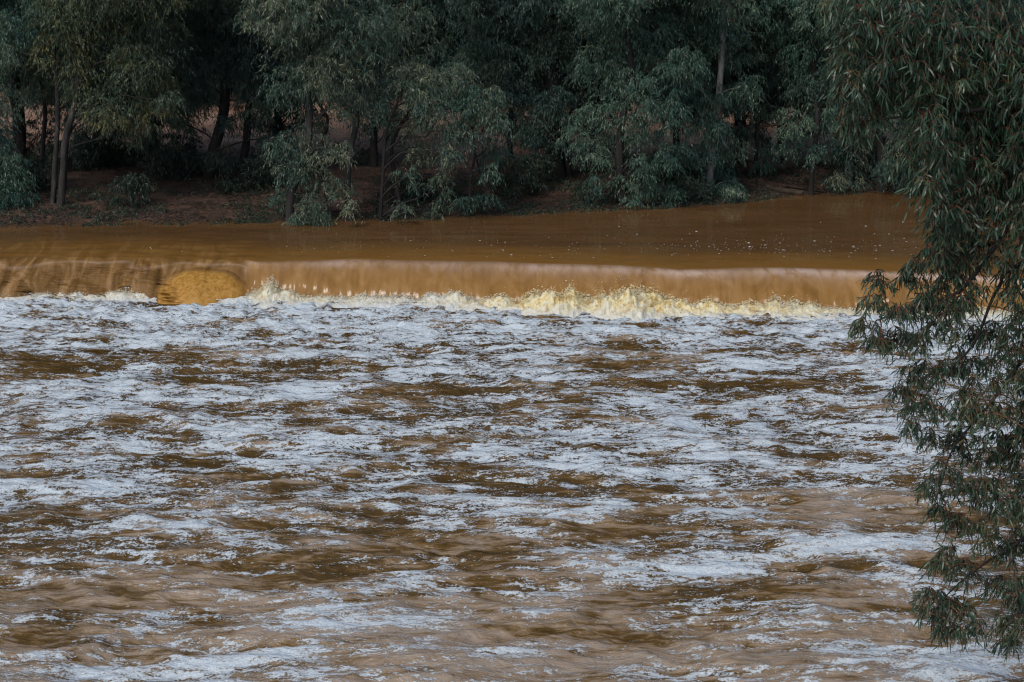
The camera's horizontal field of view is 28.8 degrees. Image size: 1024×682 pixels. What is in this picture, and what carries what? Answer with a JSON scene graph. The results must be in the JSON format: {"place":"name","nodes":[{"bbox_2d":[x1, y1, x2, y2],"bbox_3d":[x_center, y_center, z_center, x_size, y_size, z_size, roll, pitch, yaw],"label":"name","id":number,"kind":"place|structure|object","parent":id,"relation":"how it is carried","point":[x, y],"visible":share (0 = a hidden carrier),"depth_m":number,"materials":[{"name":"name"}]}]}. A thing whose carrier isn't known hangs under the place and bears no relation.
{"place":"outdoors","nodes":[
{"label":"outdoors","id":0,"kind":"place"},
{"bbox_2d":[0,47,1022,223],"bbox_3d":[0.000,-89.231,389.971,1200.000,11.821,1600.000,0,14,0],"label":"ground","id":1,"kind":"structure","parent":0,"point":[110,175],"depth_m":62.59,"materials":[{"name":"brown soil"}]},
{"bbox_2d":[0,152,50,182],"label":"shrub","id":2,"kind":"object","parent":1,"relation":"on","point":[1,160],"visible":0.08,"depth_m":60.95,"materials":[{"name":"green plant"}]},
{"bbox_2d":[6,56,64,101],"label":"eucalyptus tree","id":3,"kind":"object","parent":1,"relation":"on","point":[36,83],"visible":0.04,"depth_m":76.19,"materials":[{"name":"green plant"}]},
{"bbox_2d":[0,116,71,163],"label":"shrub","id":4,"kind":"object","parent":1,"relation":"on","point":[34,149],"visible":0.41,"depth_m":63.27,"materials":[{"name":"green plant"}]},
{"bbox_2d":[0,0,77,212],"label":"eucalyptus tree","id":5,"kind":"object","parent":1,"relation":"on","point":[14,24],"visible":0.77,"depth_m":56.97,"materials":[{"name":"green plant"}]},
{"bbox_2d":[9,155,71,193],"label":"shrub","id":6,"kind":"object","parent":1,"relation":"on","point":[42,178],"visible":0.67,"depth_m":59.33,"materials":[{"name":"green plant"}]},
{"bbox_2d":[0,0,107,167],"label":"eucalyptus tree","id":7,"kind":"object","parent":1,"relation":"on","point":[19,101],"visible":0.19,"depth_m":62.24,"materials":[{"name":"green plant"}]},
{"bbox_2d":[0,0,126,186],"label":"eucalyptus tree","id":8,"kind":"object","parent":1,"relation":"on","point":[44,89],"visible":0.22,"depth_m":59.33,"materials":[{"name":"green plant"}]},
{"bbox_2d":[34,143,103,172],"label":"shrub","id":9,"kind":"object","parent":1,"relation":"on","point":[75,159],"visible":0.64,"depth_m":62.70,"materials":[{"name":"green plant"}]},
{"bbox_2d":[49,136,125,170],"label":"shrub","id":10,"kind":"object","parent":1,"relation":"on","point":[105,149],"visible":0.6,"depth_m":63.10,"materials":[{"name":"green plant"}]},
{"bbox_2d":[38,9,157,167],"bbox_3d":[-13.311,-10.714,62.251,6.545,10.954,5.185,0,14,0],"label":"eucalyptus tree","id":11,"kind":"object","parent":1,"relation":"on","point":[77,136],"visible":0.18,"depth_m":62.64,"materials":[{"name":"green plant"}]},
{"bbox_2d":[68,125,141,162],"bbox_3d":[-13.232,-6.201,64.459,2.804,1.836,1.672,0,14,0],"label":"shrub","id":12,"kind":"object","parent":1,"relation":"on","point":[93,136],"visible":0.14,"depth_m":64.27,"materials":[{"name":"green plant"}]},
{"bbox_2d":[44,27,167,96],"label":"eucalyptus tree","id":13,"kind":"object","parent":1,"relation":"on","point":[101,48],"visible":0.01,"depth_m":76.31,"materials":[{"name":"green plant"}]},
{"bbox_2d":[20,0,197,207],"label":"eucalyptus tree","id":14,"kind":"object","parent":1,"relation":"on","point":[81,74],"visible":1,"depth_m":56.44,"materials":[{"name":"green plant"}]},
{"bbox_2d":[83,171,158,207],"bbox_3d":[-11.294,-4.305,57.855,2.139,1.246,1.524,0,14,0],"label":"shrub","id":15,"kind":"object","parent":1,"relation":"on","point":[133,183],"visible":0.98,"depth_m":57.71,"materials":[{"name":"green plant"}]},
{"bbox_2d":[90,135,161,169],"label":"shrub","id":16,"kind":"object","parent":1,"relation":"on","point":[131,158],"visible":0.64,"depth_m":63.43,"materials":[{"name":"green plant"}]},
{"bbox_2d":[61,0,219,168],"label":"eucalyptus tree","id":17,"kind":"object","parent":1,"relation":"on","point":[155,135],"visible":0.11,"depth_m":62.62,"materials":[{"name":"green plant"}]},
{"bbox_2d":[95,4,227,106],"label":"eucalyptus tree","id":18,"kind":"object","parent":1,"relation":"on","point":[191,48],"visible":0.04,"depth_m":74.49,"materials":[{"name":"green plant"}]},
{"bbox_2d":[134,131,205,166],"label":"shrub","id":19,"kind":"object","parent":1,"relation":"on","point":[198,141],"visible":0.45,"depth_m":64.03,"materials":[{"name":"green plant"}]},
{"bbox_2d":[136,140,205,180],"bbox_3d":[-10.570,-5.420,61.398,2.242,1.624,1.622,0,14,0],"label":"shrub","id":20,"kind":"object","parent":1,"relation":"on","point":[172,162],"visible":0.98,"depth_m":61.27,"materials":[{"name":"green plant"}]},
{"bbox_2d":[127,0,320,179],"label":"eucalyptus tree","id":21,"kind":"object","parent":1,"relation":"on","point":[213,19],"visible":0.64,"depth_m":60.41,"materials":[{"name":"green plant"}]},
{"bbox_2d":[193,143,282,194],"bbox_3d":[-8.208,-5.047,59.935,2.920,1.838,1.749,-3,14,-12],"label":"shrub","id":22,"kind":"object","parent":1,"relation":"on","point":[231,182],"visible":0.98,"depth_m":59.64,"materials":[{"name":"green plant"}]},
{"bbox_2d":[181,4,317,102],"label":"eucalyptus tree","id":23,"kind":"object","parent":1,"relation":"on","point":[243,60],"visible":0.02,"depth_m":77.15,"materials":[{"name":"green plant"}]},
{"bbox_2d":[237,134,300,172],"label":"shrub","id":24,"kind":"object","parent":1,"relation":"on","point":[252,154],"visible":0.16,"depth_m":62.98,"materials":[{"name":"green plant"}]},
{"bbox_2d":[251,153,295,185],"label":"shrub","id":25,"kind":"object","parent":1,"relation":"on","point":[269,174],"visible":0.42,"depth_m":60.54,"materials":[{"name":"green plant"}]},
{"bbox_2d":[217,5,332,160],"bbox_3d":[-7.343,-10.909,63.278,4.951,10.870,4.933,-2,14,-9],"label":"eucalyptus tree","id":26,"kind":"object","parent":1,"relation":"on","point":[278,119],"visible":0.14,"depth_m":63.45,"materials":[{"name":"green plant"}]},
{"bbox_2d":[232,0,420,229],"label":"eucalyptus tree","id":27,"kind":"object","parent":1,"relation":"on","point":[311,23],"visible":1,"depth_m":55.16,"materials":[{"name":"green plant"}]},
{"bbox_2d":[323,141,381,165],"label":"shrub","id":28,"kind":"object","parent":1,"relation":"on","point":[364,154],"visible":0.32,"depth_m":63.89,"materials":[{"name":"green plant"}]},
{"bbox_2d":[266,0,440,101],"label":"eucalyptus tree","id":29,"kind":"object","parent":1,"relation":"on","point":[404,55],"visible":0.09,"depth_m":76.26,"materials":[{"name":"green plant"}]},
{"bbox_2d":[288,0,447,167],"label":"eucalyptus tree","id":30,"kind":"object","parent":1,"relation":"on","point":[372,127],"visible":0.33,"depth_m":62.42,"materials":[{"name":"green plant"}]},
{"bbox_2d":[362,1,439,65],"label":"eucalyptus tree","id":31,"kind":"object","parent":1,"relation":"on","point":[405,46],"visible":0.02,"depth_m":82.27,"materials":[{"name":"green plant"}]},
{"bbox_2d":[384,171,446,204],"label":"shrub","id":32,"kind":"object","parent":1,"relation":"on","point":[413,196],"visible":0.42,"depth_m":58.69,"materials":[{"name":"green plant"}]},
{"bbox_2d":[350,0,481,102],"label":"eucalyptus tree","id":33,"kind":"object","parent":1,"relation":"on","point":[441,49],"visible":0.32,"depth_m":75.36,"materials":[{"name":"green plant"}]},
{"bbox_2d":[378,60,510,222],"bbox_3d":[-1.914,-5.414,55.973,3.810,4.935,2.901,0,14,0],"label":"eucalyptus tree","id":34,"kind":"object","parent":1,"relation":"on","point":[420,117],"visible":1,"depth_m":55.68,"materials":[{"name":"green plant"}]},
{"bbox_2d":[410,1,487,71],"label":"eucalyptus tree","id":35,"kind":"object","parent":1,"relation":"on","point":[441,36],"visible":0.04,"depth_m":82.00,"materials":[{"name":"green plant"}]},
{"bbox_2d":[429,171,485,202],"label":"shrub","id":36,"kind":"object","parent":1,"relation":"on","point":[459,193],"visible":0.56,"depth_m":58.76,"materials":[{"name":"green plant"}]},
{"bbox_2d":[0,131,956,226],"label":"undergrowth","id":37,"kind":"object","parent":1,"relation":"on","point":[263,219],"visible":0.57,"depth_m":58.37,"materials":[{"name":"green plant"}]},
{"bbox_2d":[448,84,517,218],"bbox_3d":[-0.860,-5.199,56.718,2.142,4.374,2.413,0,14,0],"label":"eucalyptus tree","id":38,"kind":"object","parent":1,"relation":"on","point":[479,197],"visible":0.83,"depth_m":56.63,"materials":[{"name":"green plant"}]},
{"bbox_2d":[425,0,547,106],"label":"eucalyptus tree","id":39,"kind":"object","parent":1,"relation":"on","point":[446,36],"visible":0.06,"depth_m":75.65,"materials":[{"name":"green plant"}]},
{"bbox_2d":[0,129,979,227],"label":"flood debris","id":40,"kind":"object","parent":1,"relation":"on","point":[161,219],"visible":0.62,"depth_m":58.18,"materials":[{"name":"brown plant"}]},
{"bbox_2d":[473,152,550,199],"bbox_3d":[0.008,-4.903,59.594,2.415,1.649,1.808,0,14,0],"label":"shrub","id":41,"kind":"object","parent":1,"relation":"on","point":[526,180],"visible":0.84,"depth_m":59.31,"materials":[{"name":"green plant"}]},
{"bbox_2d":[445,0,584,167],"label":"eucalyptus tree","id":42,"kind":"object","parent":1,"relation":"on","point":[534,81],"visible":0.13,"depth_m":62.33,"materials":[{"name":"green plant"}]},
{"bbox_2d":[502,100,547,150],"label":"shrub","id":43,"kind":"object","parent":1,"relation":"on","point":[536,128],"visible":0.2,"depth_m":66.80,"materials":[{"name":"green plant"}]},
{"bbox_2d":[446,0,620,181],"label":"eucalyptus tree","id":44,"kind":"object","parent":1,"relation":"on","point":[543,18],"visible":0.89,"depth_m":60.36,"materials":[{"name":"green plant"}]},
{"bbox_2d":[515,152,560,191],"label":"shrub","id":45,"kind":"object","parent":1,"relation":"on","point":[547,159],"visible":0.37,"depth_m":60.41,"materials":[{"name":"green plant"}]},
{"bbox_2d":[527,22,652,108],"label":"eucalyptus tree","id":46,"kind":"object","parent":1,"relation":"on","point":[605,73],"depth_m":75.97,"materials":[{"name":"green plant"}]},
{"bbox_2d":[562,180,626,204],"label":"shrub","id":47,"kind":"object","parent":1,"relation":"on","point":[579,190],"visible":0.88,"depth_m":58.99,"materials":[{"name":"green plant"}]},
{"bbox_2d":[524,0,674,166],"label":"eucalyptus tree","id":48,"kind":"object","parent":1,"relation":"on","point":[592,93],"visible":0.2,"depth_m":63.56,"materials":[{"name":"green plant"}]},
{"bbox_2d":[589,1,671,63],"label":"eucalyptus tree","id":49,"kind":"object","parent":1,"relation":"on","point":[622,48],"depth_m":81.82,"materials":[{"name":"teal plant"}]},
{"bbox_2d":[553,0,712,211],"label":"eucalyptus tree","id":50,"kind":"object","parent":1,"relation":"on","point":[602,11],"visible":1,"depth_m":57.83,"materials":[{"name":"green plant"}]},
{"bbox_2d":[613,148,698,185],"bbox_3d":[4.291,-5.148,61.468,2.856,1.573,1.686,0,14,0],"label":"shrub","id":51,"kind":"object","parent":1,"relation":"on","point":[665,180],"visible":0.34,"depth_m":61.20,"materials":[{"name":"green plant"}]},
{"bbox_2d":[615,0,739,155],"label":"eucalyptus tree","id":52,"kind":"object","parent":1,"relation":"on","point":[698,114],"visible":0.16,"depth_m":63.60,"materials":[{"name":"green plant"}]},
{"bbox_2d":[604,6,755,94],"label":"eucalyptus tree","id":53,"kind":"object","parent":1,"relation":"on","point":[645,44],"visible":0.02,"depth_m":76.01,"materials":[{"name":"green plant"}]},
{"bbox_2d":[654,177,712,203],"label":"shrub","id":54,"kind":"object","parent":1,"relation":"on","point":[700,192],"visible":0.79,"depth_m":59.15,"materials":[{"name":"green plant"}]},
{"bbox_2d":[664,148,742,184],"bbox_3d":[5.903,-5.281,61.593,2.606,1.400,1.698,0,14,0],"label":"shrub","id":55,"kind":"object","parent":1,"relation":"on","point":[693,173],"visible":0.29,"depth_m":61.32,"materials":[{"name":"green plant"}]},
{"bbox_2d":[711,183,748,202],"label":"shrub","id":56,"kind":"object","parent":1,"relation":"on","point":[734,192],"visible":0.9,"depth_m":59.34,"materials":[{"name":"green plant"}]},
{"bbox_2d":[678,19,789,162],"bbox_3d":[6.952,-10.665,63.071,5.810,10.586,4.814,0,14,0],"label":"eucalyptus tree","id":57,"kind":"object","parent":1,"relation":"on","point":[733,78],"visible":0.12,"depth_m":64.08,"materials":[{"name":"green plant"}]},
{"bbox_2d":[643,0,832,200],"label":"eucalyptus tree","id":58,"kind":"object","parent":1,"relation":"on","point":[720,97],"visible":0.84,"depth_m":59.12,"materials":[{"name":"green plant"}]},
{"bbox_2d":[682,0,805,176],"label":"eucalyptus tree","id":59,"kind":"object","parent":1,"relation":"on","point":[744,134],"visible":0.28,"depth_m":61.23,"materials":[{"name":"green plant"}]},
{"bbox_2d":[729,122,781,141],"bbox_3d":[7.634,-6.546,62.495,1.693,0.711,0.213,3,14,13],"label":"fallen log","id":60,"kind":"object","parent":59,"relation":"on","point":[765,125],"visible":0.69,"depth_m":62.37,"materials":[{"name":"brown wood"}]},
{"bbox_2d":[722,42,798,102],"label":"eucalyptus tree","id":61,"kind":"object","parent":1,"relation":"on","point":[765,63],"depth_m":76.70,"materials":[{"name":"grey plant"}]},
{"bbox_2d":[727,0,820,178],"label":"eucalyptus tree","id":62,"kind":"object","parent":1,"relation":"on","point":[769,68],"visible":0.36,"depth_m":61.65,"materials":[{"name":"green plant"}]},
{"bbox_2d":[722,31,840,160],"bbox_3d":[9.364,-10.754,63.971,5.844,10.344,5.462,0,14,0],"label":"eucalyptus tree","id":63,"kind":"object","parent":1,"relation":"on","point":[772,95],"visible":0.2,"depth_m":64.34,"materials":[{"name":"green plant"}]},
{"bbox_2d":[782,177,825,192],"bbox_3d":[8.948,-4.819,61.244,1.404,0.439,0.269,7,15,26],"label":"fallen log","id":64,"kind":"object","parent":1,"relation":"on","point":[794,186],"visible":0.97,"depth_m":61.38,"materials":[{"name":"brown wood"}]},
{"bbox_2d":[750,0,874,195],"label":"eucalyptus tree","id":65,"kind":"object","parent":1,"relation":"on","point":[813,32],"visible":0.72,"depth_m":59.81,"materials":[{"name":"green plant"}]},
{"bbox_2d":[818,169,867,193],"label":"shrub","id":66,"kind":"object","parent":1,"relation":"on","point":[849,182],"visible":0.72,"depth_m":61.09,"materials":[{"name":"green plant"}]},
{"bbox_2d":[777,0,922,159],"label":"eucalyptus tree","id":67,"kind":"object","parent":1,"relation":"on","point":[823,55],"visible":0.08,"depth_m":64.49,"materials":[{"name":"green plant"}]},
{"bbox_2d":[827,136,909,180],"bbox_3d":[11.478,-5.688,62.769,2.885,1.772,1.790,0,14,0],"label":"shrub","id":68,"kind":"object","parent":1,"relation":"on","point":[868,159],"visible":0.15,"depth_m":62.70,"materials":[{"name":"green plant"}]},
{"bbox_2d":[821,0,999,194],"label":"eucalyptus tree","id":69,"kind":"object","parent":1,"relation":"on","point":[881,170],"visible":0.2,"depth_m":60.87,"materials":[{"name":"green plant"}]},
{"bbox_2d":[888,164,947,189],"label":"shrub","id":70,"kind":"object","parent":1,"relation":"on","point":[906,174],"visible":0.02,"depth_m":61.33,"materials":[{"name":"green plant"}]},
{"bbox_2d":[813,0,1023,662],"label":"eucalyptus tree","id":71,"kind":"object","parent":1,"relation":"on","point":[886,36],"visible":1,"depth_m":22.10,"materials":[{"name":"green plant"}]},
{"bbox_2d":[865,0,976,140],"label":"eucalyptus tree","id":72,"kind":"object","parent":1,"relation":"on","point":[969,5],"visible":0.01,"depth_m":64.62,"materials":[{"name":"green plant"}]},
{"bbox_2d":[946,0,1023,182],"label":"eucalyptus tree","id":73,"kind":"object","parent":1,"relation":"on","point":[978,2],"visible":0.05,"depth_m":60.09,"materials":[{"name":"green plant"}]},
{"bbox_2d":[0,294,1023,681],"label":"river","id":74,"kind":"structure","parent":0,"point":[240,488],"depth_m":34.75,"materials":[{"name":"liquid"}]},
{"bbox_2d":[1,273,1016,317],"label":"spray droplets","id":75,"kind":"object","parent":74,"relation":"on","point":[624,288],"visible":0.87,"depth_m":49.03},
{"bbox_2d":[0,283,1021,321],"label":"weir froth","id":76,"kind":"object","parent":74,"relation":"on","point":[636,313],"visible":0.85,"depth_m":48.99,"materials":[{"name":"white liquid"}]},
{"bbox_2d":[27,274,1013,314],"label":"froth billows","id":77,"kind":"object","parent":74,"relation":"on","point":[577,293],"visible":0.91,"depth_m":49.23,"materials":[{"name":"white liquid"}]},
{"bbox_2d":[0,188,1023,311],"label":"river","id":78,"kind":"structure","parent":0,"point":[388,258],"depth_m":51.85,"materials":[{"name":"liquid"}]},
{"bbox_2d":[282,211,334,226],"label":"leafy sprig","id":79,"kind":"object","parent":78,"relation":"on","point":[300,221],"visible":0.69,"depth_m":55.81,"materials":[{"name":"green plant"}]},
{"bbox_2d":[87,226,906,258],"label":"foam flecks","id":80,"kind":"object","parent":78,"relation":"on","point":[656,235],"visible":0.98,"depth_m":52.74,"materials":[{"name":"white liquid"}]},
{"bbox_2d":[736,177,803,194],"bbox_3d":[7.941,-4.798,61.377,2.414,0.396,0.524,11,18,38],"label":"fallen log","id":81,"kind":"object","parent":78,"relation":"on","point":[776,188],"visible":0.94,"depth_m":61.13,"materials":[{"name":"brown wood"}]}
]}

